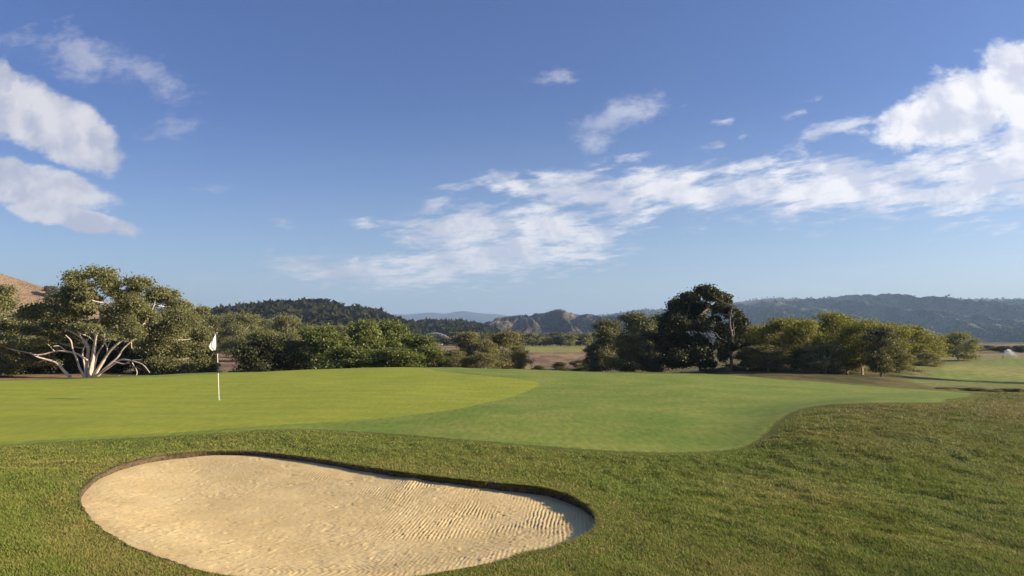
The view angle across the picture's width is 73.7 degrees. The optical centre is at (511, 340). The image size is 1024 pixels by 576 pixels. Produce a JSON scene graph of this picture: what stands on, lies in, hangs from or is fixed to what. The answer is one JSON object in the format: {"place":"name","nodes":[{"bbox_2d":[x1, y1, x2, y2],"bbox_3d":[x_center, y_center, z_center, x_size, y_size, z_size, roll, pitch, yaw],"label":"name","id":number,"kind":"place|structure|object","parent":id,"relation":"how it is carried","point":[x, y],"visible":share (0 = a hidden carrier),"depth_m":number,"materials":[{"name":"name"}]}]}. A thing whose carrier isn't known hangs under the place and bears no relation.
{"place":"outdoors","nodes":[
{"label":"outdoors","id":0,"kind":"place"},
{"bbox_2d":[0,273,130,340],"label":"dry hill","id":1,"kind":"structure","parent":0,"point":[32,293],"depth_m":407.92,"materials":[{"name":"brown soil"}]},
{"bbox_2d":[40,286,58,294],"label":"hill tree","id":2,"kind":"object","parent":1,"relation":"on","point":[47,289],"visible":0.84,"depth_m":407.82,"materials":[{"name":"green plant"}]},
{"bbox_2d":[81,455,595,575],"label":"bunker sand","id":3,"kind":"structure","parent":0,"point":[242,515],"depth_m":7.31,"materials":[{"name":"beige sand"}]},
{"bbox_2d":[391,311,505,322],"bbox_3d":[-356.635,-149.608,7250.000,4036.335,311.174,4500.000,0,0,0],"label":"blue mountains","id":4,"kind":"structure","parent":0,"point":[476,317],"depth_m":6678.81,"materials":[{"name":"blue"}]},
{"bbox_2d":[0,342,1023,575],"bbox_3d":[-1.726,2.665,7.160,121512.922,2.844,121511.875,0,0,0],"label":"ground","id":5,"kind":"structure","parent":0,"point":[693,409],"depth_m":15.57,"materials":[{"name":"green plant"}]},
{"bbox_2d":[0,284,37,376],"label":"paperbark tree","id":6,"kind":"object","parent":5,"relation":"on","point":[8,323],"visible":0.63,"depth_m":57.74,"materials":[{"name":"green plant"}]},
{"bbox_2d":[3,344,56,374],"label":"thicket bush","id":7,"kind":"object","parent":5,"relation":"on","point":[19,371],"visible":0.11,"depth_m":60.92,"materials":[{"name":"green plant"}]},
{"bbox_2d":[21,340,81,373],"bbox_3d":[-42.691,1.416,63.032,5.663,3.983,5.536,0,0,16],"label":"thicket bush","id":8,"kind":"object","parent":5,"relation":"on","point":[45,370],"visible":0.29,"depth_m":62.69,"materials":[{"name":"green plant"}]},
{"bbox_2d":[56,316,91,337],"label":"paperbark tree","id":9,"kind":"object","parent":5,"relation":"on","point":[81,319],"visible":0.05,"depth_m":71.55,"materials":[{"name":"green plant"}]},
{"bbox_2d":[56,331,111,373],"bbox_3d":[-40.341,1.231,64.135,4.999,4.456,5.114,0,0,35],"label":"thicket bush","id":10,"kind":"object","parent":5,"relation":"on","point":[72,366],"visible":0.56,"depth_m":62.86,"materials":[{"name":"green plant"}]},
{"bbox_2d":[0,262,176,377],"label":"paperbark tree","id":11,"kind":"object","parent":5,"relation":"on","point":[75,295],"visible":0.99,"depth_m":54.17,"materials":[{"name":"green plant"}]},
{"bbox_2d":[83,339,145,372],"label":"thicket bush","id":12,"kind":"object","parent":5,"relation":"on","point":[117,367],"visible":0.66,"depth_m":65.29,"materials":[{"name":"green plant"}]},
{"bbox_2d":[89,298,158,355],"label":"paperbark tree","id":13,"kind":"object","parent":5,"relation":"on","point":[112,334],"visible":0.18,"depth_m":71.62,"materials":[{"name":"green plant"}]},
{"bbox_2d":[129,343,188,372],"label":"thicket bush","id":14,"kind":"object","parent":5,"relation":"on","point":[138,365],"visible":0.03,"depth_m":66.95,"materials":[{"name":"green plant"}]},
{"bbox_2d":[117,286,223,374],"bbox_3d":[-31.600,-0.688,63.622,8.784,8.728,8.504,0,0,0],"label":"paperbark tree","id":15,"kind":"object","parent":5,"relation":"on","point":[179,315],"visible":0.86,"depth_m":62.32,"materials":[{"name":"green plant"}]},
{"bbox_2d":[148,315,197,365],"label":"paperbark tree","id":16,"kind":"object","parent":5,"relation":"on","point":[187,334],"visible":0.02,"depth_m":74.92,"materials":[{"name":"green plant"}]},
{"bbox_2d":[186,317,219,343],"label":"paperbark tree","id":17,"kind":"object","parent":5,"relation":"on","point":[206,321],"visible":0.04,"depth_m":128.19,"materials":[{"name":"green plant"}]},
{"bbox_2d":[195,353,219,363],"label":"leafy bush","id":18,"kind":"object","parent":5,"relation":"on","point":[203,357],"visible":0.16,"depth_m":64.78,"materials":[{"name":"green plant"}]},
{"bbox_2d":[202,311,234,353],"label":"paperbark tree","id":19,"kind":"object","parent":5,"relation":"on","point":[214,319],"visible":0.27,"depth_m":130.98,"materials":[{"name":"green plant"}]},
{"bbox_2d":[213,309,268,357],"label":"paperbark tree","id":20,"kind":"object","parent":5,"relation":"on","point":[233,325],"visible":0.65,"depth_m":124.51,"materials":[{"name":"green plant"}]},
{"bbox_2d":[231,327,285,370],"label":"paperbark tree","id":21,"kind":"object","parent":5,"relation":"on","point":[251,335],"visible":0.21,"depth_m":65.45,"materials":[{"name":"green plant"}]},
{"bbox_2d":[246,316,278,342],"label":"paperbark tree","id":22,"kind":"object","parent":5,"relation":"on","point":[264,323],"visible":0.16,"depth_m":138.70,"materials":[{"name":"green plant"}]},
{"bbox_2d":[228,333,307,371],"bbox_3d":[-22.319,1.569,60.726,5.907,4.623,6.907,0,0,37],"label":"thicket bush","id":23,"kind":"object","parent":5,"relation":"on","point":[246,353],"visible":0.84,"depth_m":60.34,"materials":[{"name":"green plant"}]},
{"bbox_2d":[264,310,304,348],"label":"paperbark tree","id":24,"kind":"object","parent":5,"relation":"on","point":[282,323],"visible":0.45,"depth_m":117.52,"materials":[{"name":"green plant"}]},
{"bbox_2d":[268,337,309,370],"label":"leafy bush","id":25,"kind":"object","parent":5,"relation":"on","point":[294,345],"visible":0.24,"depth_m":63.48,"materials":[{"name":"green plant"}]},
{"bbox_2d":[289,323,322,354],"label":"paperbark tree","id":26,"kind":"object","parent":5,"relation":"on","point":[307,326],"visible":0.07,"depth_m":123.66,"materials":[{"name":"green plant"}]},
{"bbox_2d":[288,323,358,369],"bbox_3d":[-17.110,1.030,62.786,7.401,5.495,7.321,0,0,36],"label":"broadleaf bush","id":27,"kind":"object","parent":5,"relation":"on","point":[318,341],"visible":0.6,"depth_m":61.43,"materials":[{"name":"green plant"}]},
{"bbox_2d":[319,322,349,332],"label":"paperbark tree","id":28,"kind":"object","parent":5,"relation":"on","point":[340,326],"visible":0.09,"depth_m":149.05,"materials":[{"name":"green plant"}]},
{"bbox_2d":[78,451,603,575],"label":"bunker lip","id":29,"kind":"object","parent":5,"relation":"on","point":[493,485],"visible":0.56,"depth_m":9.06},
{"bbox_2d":[311,343,380,368],"bbox_3d":[-13.405,1.857,57.017,7.010,3.351,6.857,0,0,-27],"label":"broadleaf bush","id":30,"kind":"object","parent":5,"relation":"on","point":[341,357],"visible":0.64,"depth_m":56.61,"materials":[{"name":"green plant"}]},
{"bbox_2d":[330,313,392,366],"bbox_3d":[-15.005,0.739,66.435,7.240,6.806,7.713,0,0,-7],"label":"broadleaf bush","id":31,"kind":"object","parent":5,"relation":"on","point":[364,331],"visible":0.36,"depth_m":64.81,"materials":[{"name":"green plant"}]},
{"bbox_2d":[375,316,412,355],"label":"broadleaf bush","id":32,"kind":"object","parent":5,"relation":"on","point":[391,331],"visible":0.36,"depth_m":68.14,"materials":[{"name":"green plant"}]},
{"bbox_2d":[367,345,428,367],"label":"broadleaf bush","id":33,"kind":"object","parent":5,"relation":"on","point":[398,357],"visible":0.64,"depth_m":55.99,"materials":[{"name":"green plant"}]},
{"bbox_2d":[385,330,443,365],"bbox_3d":[-8.944,1.359,64.123,6.051,4.784,6.117,0,0,1],"label":"broadleaf bush","id":34,"kind":"object","parent":5,"relation":"on","point":[417,341],"visible":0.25,"depth_m":63.21,"materials":[{"name":"green plant"}]},
{"bbox_2d":[414,344,456,367],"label":"broadleaf bush","id":35,"kind":"object","parent":5,"relation":"on","point":[434,356],"visible":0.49,"depth_m":59.22,"materials":[{"name":"green plant"}]},
{"bbox_2d":[440,336,453,345],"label":"distant tree","id":36,"kind":"object","parent":5,"relation":"on","point":[444,341],"visible":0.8,"depth_m":306.79,"materials":[{"name":"green plant"}]},
{"bbox_2d":[447,332,460,344],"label":"distant tree","id":37,"kind":"object","parent":5,"relation":"on","point":[452,334],"visible":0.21,"depth_m":314.05,"materials":[{"name":"green plant"}]},
{"bbox_2d":[440,349,471,367],"bbox_3d":[-4.598,2.012,58.057,2.935,2.713,3.317,0,0,33],"label":"scrub tree","id":38,"kind":"object","parent":5,"relation":"on","point":[460,360],"visible":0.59,"depth_m":57.72,"materials":[{"name":"green plant"}]},
{"bbox_2d":[445,328,481,365],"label":"scrub tree","id":39,"kind":"object","parent":5,"relation":"on","point":[466,339],"visible":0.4,"depth_m":73.40,"materials":[{"name":"green plant"}]},
{"bbox_2d":[474,334,487,343],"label":"distant tree","id":40,"kind":"object","parent":5,"relation":"on","point":[482,336],"visible":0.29,"depth_m":304.86,"materials":[{"name":"green plant"}]},
{"bbox_2d":[464,352,502,368],"bbox_3d":[-2.678,2.128,58.269,3.898,2.526,3.666,0,0,-17],"label":"scrub tree","id":41,"kind":"object","parent":5,"relation":"on","point":[480,357],"visible":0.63,"depth_m":57.64,"materials":[{"name":"green plant"}]},
{"bbox_2d":[469,337,508,368],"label":"scrub tree","id":42,"kind":"object","parent":5,"relation":"on","point":[486,345],"visible":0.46,"depth_m":69.32,"materials":[{"name":"green plant"}]},
{"bbox_2d":[488,328,530,369],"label":"scrub tree","id":43,"kind":"object","parent":5,"relation":"on","point":[507,338],"visible":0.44,"depth_m":72.47,"materials":[{"name":"green plant"}]},
{"bbox_2d":[508,344,534,368],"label":"scrub tree","id":44,"kind":"object","parent":5,"relation":"on","point":[518,355],"visible":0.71,"depth_m":65.53,"materials":[{"name":"green plant"}]},
{"bbox_2d":[514,332,529,344],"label":"distant tree","id":45,"kind":"object","parent":5,"relation":"on","point":[524,340],"visible":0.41,"depth_m":289.79,"materials":[{"name":"green plant"}]},
{"bbox_2d":[525,333,545,345],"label":"distant tree","id":46,"kind":"object","parent":5,"relation":"on","point":[534,340],"visible":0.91,"depth_m":292.61,"materials":[{"name":"green plant"}]},
{"bbox_2d":[531,365,546,369],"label":"bush","id":47,"kind":"object","parent":5,"relation":"on","point":[538,367],"visible":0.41,"depth_m":77.77,"materials":[{"name":"green plant"}]},
{"bbox_2d":[536,335,547,345],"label":"distant tree","id":48,"kind":"object","parent":5,"relation":"on","point":[543,336],"visible":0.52,"depth_m":297.72,"materials":[{"name":"green plant"}]},
{"bbox_2d":[544,336,553,345],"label":"distant tree","id":49,"kind":"object","parent":5,"relation":"on","point":[548,341],"visible":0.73,"depth_m":309.58,"materials":[{"name":"green plant"}]},
{"bbox_2d":[549,332,563,345],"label":"distant tree","id":50,"kind":"object","parent":5,"relation":"on","point":[551,334],"visible":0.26,"depth_m":320.08,"materials":[{"name":"green plant"}]},
{"bbox_2d":[549,335,564,345],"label":"distant tree","id":51,"kind":"object","parent":5,"relation":"on","point":[555,338],"visible":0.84,"depth_m":292.74,"materials":[{"name":"green plant"}]},
{"bbox_2d":[552,362,569,370],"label":"bush","id":52,"kind":"object","parent":5,"relation":"on","point":[561,366],"visible":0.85,"depth_m":83.79,"materials":[{"name":"green plant"}]},
{"bbox_2d":[558,334,579,345],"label":"distant tree","id":53,"kind":"object","parent":5,"relation":"on","point":[569,340],"visible":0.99,"depth_m":288.15,"materials":[{"name":"green plant"}]},
{"bbox_2d":[560,332,579,345],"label":"distant tree","id":54,"kind":"object","parent":5,"relation":"on","point":[569,333],"visible":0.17,"depth_m":294.64,"materials":[{"name":"green plant"}]},
{"bbox_2d":[567,359,589,371],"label":"bush","id":55,"kind":"object","parent":5,"relation":"on","point":[575,364],"visible":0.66,"depth_m":79.42,"materials":[{"name":"green plant"}]},
{"bbox_2d":[574,334,583,345],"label":"distant tree","id":56,"kind":"object","parent":5,"relation":"on","point":[578,342],"visible":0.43,"depth_m":311.48,"materials":[{"name":"green plant"}]},
{"bbox_2d":[579,332,592,344],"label":"distant tree","id":57,"kind":"object","parent":5,"relation":"on","point":[587,339],"visible":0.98,"depth_m":295.63,"materials":[{"name":"green plant"}]},
{"bbox_2d":[580,342,604,371],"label":"dark gum tree","id":58,"kind":"object","parent":5,"relation":"on","point":[596,360],"visible":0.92,"depth_m":69.64,"materials":[{"name":"green plant"}]},
{"bbox_2d":[589,332,597,344],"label":"distant tree","id":59,"kind":"object","parent":5,"relation":"on","point":[592,335],"visible":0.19,"depth_m":308.92,"materials":[{"name":"green plant"}]},
{"bbox_2d":[579,317,627,371],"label":"dark gum tree","id":60,"kind":"object","parent":5,"relation":"on","point":[609,330],"visible":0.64,"depth_m":73.40,"materials":[{"name":"green plant"}]},
{"bbox_2d":[601,331,648,371],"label":"dark gum tree","id":61,"kind":"object","parent":5,"relation":"on","point":[626,350],"visible":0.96,"depth_m":65.33,"materials":[{"name":"green plant"}]},
{"bbox_2d":[615,310,659,371],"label":"dark gum tree","id":62,"kind":"object","parent":5,"relation":"on","point":[634,321],"visible":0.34,"depth_m":84.92,"materials":[{"name":"green plant"}]},
{"bbox_2d":[629,329,668,371],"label":"dark gum tree","id":63,"kind":"object","parent":5,"relation":"on","point":[650,365],"visible":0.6,"depth_m":67.54,"materials":[{"name":"green plant"}]},
{"bbox_2d":[646,312,666,364],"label":"dark gum tree","id":64,"kind":"object","parent":5,"relation":"on","point":[657,320],"visible":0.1,"depth_m":91.04,"materials":[{"name":"green plant"}]},
{"bbox_2d":[655,283,752,371],"bbox_3d":[18.492,-1.078,66.168,9.383,8.772,8.090,0,0,0],"label":"banyan tree","id":65,"kind":"object","parent":5,"relation":"on","point":[684,313],"visible":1,"depth_m":64.76,"materials":[{"name":"green plant"}]},
{"bbox_2d":[720,350,758,369],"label":"leafy bush","id":66,"kind":"object","parent":5,"relation":"on","point":[741,354],"visible":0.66,"depth_m":65.65,"materials":[{"name":"green plant"}]},
{"bbox_2d":[733,321,776,360],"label":"acacia tree","id":67,"kind":"object","parent":5,"relation":"on","point":[750,333],"visible":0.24,"depth_m":70.89,"materials":[{"name":"green plant"}]},
{"bbox_2d":[743,342,795,371],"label":"leafy bush","id":68,"kind":"object","parent":5,"relation":"on","point":[769,353],"visible":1,"depth_m":62.33,"materials":[{"name":"green plant"}]},
{"bbox_2d":[760,349,791,367],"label":"leafy bush","id":69,"kind":"object","parent":5,"relation":"on","point":[785,355],"visible":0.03,"depth_m":66.52,"materials":[{"name":"green plant"}]},
{"bbox_2d":[747,316,808,354],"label":"acacia tree","id":70,"kind":"object","parent":5,"relation":"on","point":[776,325],"visible":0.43,"depth_m":67.30,"materials":[{"name":"green plant"}]},
{"bbox_2d":[783,349,822,369],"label":"leafy bush","id":71,"kind":"object","parent":5,"relation":"on","point":[796,353],"visible":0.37,"depth_m":63.78,"materials":[{"name":"green plant"}]},
{"bbox_2d":[780,317,842,364],"bbox_3d":[28.085,0.301,63.816,6.005,5.205,5.358,0,0,3],"label":"acacia tree","id":72,"kind":"object","parent":5,"relation":"on","point":[801,329],"visible":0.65,"depth_m":63.25,"materials":[{"name":"green plant"}]},
{"bbox_2d":[792,344,849,373],"bbox_3d":[27.102,1.619,60.031,4.646,2.918,4.940,0,0,21],"label":"leafy bush","id":73,"kind":"object","parent":5,"relation":"on","point":[811,356],"visible":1,"depth_m":59.55,"materials":[{"name":"green plant"}]},
{"bbox_2d":[806,309,873,352],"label":"acacia tree","id":74,"kind":"object","parent":5,"relation":"on","point":[833,323],"visible":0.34,"depth_m":69.14,"materials":[{"name":"green plant"}]},
{"bbox_2d":[823,347,870,373],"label":"leafy bush","id":75,"kind":"object","parent":5,"relation":"on","point":[856,369],"visible":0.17,"depth_m":62.50,"materials":[{"name":"green plant"}]},
{"bbox_2d":[832,316,891,374],"bbox_3d":[31.322,0.309,61.121,5.200,5.749,4.619,0,0,14],"label":"acacia tree","id":76,"kind":"object","parent":5,"relation":"on","point":[850,332],"visible":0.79,"depth_m":60.67,"materials":[{"name":"green plant"}]},
{"bbox_2d":[860,323,907,376],"bbox_3d":[31.857,0.889,58.943,3.712,4.796,4.563,0,0,39],"label":"dark gum tree","id":77,"kind":"object","parent":5,"relation":"on","point":[875,362],"visible":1,"depth_m":58.55,"materials":[{"name":"green plant"}]},
{"bbox_2d":[877,321,915,357],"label":"acacia tree","id":78,"kind":"object","parent":5,"relation":"on","point":[896,327],"visible":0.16,"depth_m":82.91,"materials":[{"name":"green plant"}]},
{"bbox_2d":[885,349,927,373],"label":"leafy bush","id":79,"kind":"object","parent":5,"relation":"on","point":[904,362],"visible":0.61,"depth_m":69.21,"materials":[{"name":"green plant"}]},
{"bbox_2d":[898,322,952,364],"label":"acacia tree","id":80,"kind":"object","parent":5,"relation":"on","point":[919,347],"visible":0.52,"depth_m":94.56,"materials":[{"name":"green plant"}]},
{"bbox_2d":[910,352,949,366],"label":"leafy bush","id":81,"kind":"object","parent":5,"relation":"on","point":[933,357],"visible":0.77,"depth_m":83.56,"materials":[{"name":"green plant"}]},
{"bbox_2d":[906,334,956,358],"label":"acacia tree","id":82,"kind":"object","parent":5,"relation":"on","point":[940,342],"visible":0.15,"depth_m":103.42,"materials":[{"name":"green plant"}]},
{"bbox_2d":[933,387,953,389],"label":"heath shrub","id":83,"kind":"object","parent":5,"relation":"on","point":[946,388],"visible":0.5,"depth_m":45.94,"materials":[{"name":"green plant"}]},
{"bbox_2d":[938,329,985,360],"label":"paperbark tree","id":84,"kind":"object","parent":5,"relation":"on","point":[968,350],"visible":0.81,"depth_m":116.81,"materials":[{"name":"green plant"}]},
{"bbox_2d":[971,388,988,390],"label":"heath shrub","id":85,"kind":"object","parent":5,"relation":"on","point":[979,389],"visible":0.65,"depth_m":44.99,"materials":[{"name":"green plant"}]},
{"bbox_2d":[984,347,998,351],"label":"distant tree","id":86,"kind":"object","parent":5,"relation":"on","point":[990,348],"visible":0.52,"depth_m":213.30,"materials":[{"name":"green plant"}]},
{"bbox_2d":[981,390,1003,391],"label":"heath shrub","id":87,"kind":"object","parent":5,"relation":"on","point":[993,391],"visible":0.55,"depth_m":43.84,"materials":[{"name":"green plant"}]},
{"bbox_2d":[992,346,1013,352],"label":"distant tree","id":88,"kind":"object","parent":5,"relation":"on","point":[1002,348],"visible":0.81,"depth_m":192.43,"materials":[{"name":"green plant"}]},
{"bbox_2d":[1001,388,1014,391],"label":"heath shrub","id":89,"kind":"object","parent":5,"relation":"on","point":[1007,390],"visible":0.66,"depth_m":44.92,"materials":[{"name":"green plant"}]},
{"bbox_2d":[1002,349,1016,356],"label":"sprinkler","id":90,"kind":"object","parent":5,"relation":"on","point":[1005,351],"visible":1,"depth_m":134.98,"materials":[{"name":"liquid"}]},
{"bbox_2d":[1011,345,1023,352],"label":"distant tree","id":91,"kind":"object","parent":5,"relation":"on","point":[1017,348],"visible":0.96,"depth_m":193.21,"materials":[{"name":"green plant"}]},
{"bbox_2d":[1013,388,1022,391],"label":"heath shrub","id":92,"kind":"object","parent":5,"relation":"on","point":[1017,389],"visible":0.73,"depth_m":44.67,"materials":[{"name":"green plant"}]},
{"bbox_3d":[-8.690,1.753,20.242,0.108,0.017,0.108,0,0,0],"label":"golf hole","id":93,"kind":"object","parent":5,"relation":"on","visible":0},
{"bbox_2d":[209,333,218,399],"bbox_3d":[-8.813,0.812,20.185,0.298,2.116,0.068,0,0,-33],"label":"golf flag","id":94,"kind":"object","parent":93,"relation":"in","point":[213,345],"visible":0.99,"depth_m":20.23,"materials":[{"name":"white fabric"}]},
{"bbox_2d":[0,392,1023,575],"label":"rough grass","id":95,"kind":"structure","parent":0,"point":[997,559],"depth_m":7.14,"materials":[{"name":"green plant"}]},
{"bbox_2d":[0,0,1023,315],"label":"sky","id":96,"kind":"structure","parent":0,"point":[502,157],"materials":[{"name":"blue"}]},
{"bbox_2d":[483,309,987,341],"bbox_3d":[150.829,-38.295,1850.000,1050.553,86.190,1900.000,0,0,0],"label":"brown hills","id":97,"kind":"structure","parent":0,"point":[557,320],"depth_m":1221.46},
{"bbox_2d":[601,293,1023,341],"bbox_3d":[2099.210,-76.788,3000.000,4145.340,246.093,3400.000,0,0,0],"label":"wooded range","id":98,"kind":"structure","parent":0,"point":[892,308],"depth_m":1880.73,"materials":[{"name":"green plant"}]},
{"bbox_2d":[599,293,1023,335],"bbox_3d":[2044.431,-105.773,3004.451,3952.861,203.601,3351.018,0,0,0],"label":"range wood","id":99,"kind":"object","parent":98,"relation":"on","point":[932,309],"visible":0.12,"depth_m":1980.29,"materials":[{"name":"green plant"}]},
{"bbox_2d":[991,337,1023,341],"bbox_3d":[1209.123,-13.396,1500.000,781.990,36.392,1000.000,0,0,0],"label":"wooded hill","id":100,"kind":"structure","parent":0,"point":[1018,340],"depth_m":1293.78,"materials":[{"name":"green plant"}]},
{"bbox_2d":[943,323,1023,340],"bbox_3d":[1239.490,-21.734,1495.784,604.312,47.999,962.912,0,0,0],"label":"hill wood","id":101,"kind":"object","parent":100,"relation":"on","point":[1017,331],"visible":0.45,"depth_m":1358.02,"materials":[{"name":"green plant"}]},
{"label":"wooded hill","id":102,"kind":"structure","parent":0,"visible":0},
{"bbox_2d":[84,297,436,341],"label":"hill wood","id":103,"kind":"object","parent":102,"relation":"on","point":[319,311],"visible":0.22,"depth_m":499.70,"materials":[{"name":"green plant"}]},
{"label":"wooded ridge","id":104,"kind":"structure","parent":0,"visible":0},
{"bbox_2d":[407,317,501,340],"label":"ridge wood","id":105,"kind":"object","parent":104,"relation":"on","point":[445,326],"visible":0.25,"depth_m":665.28,"materials":[{"name":"green plant"}]}
]}

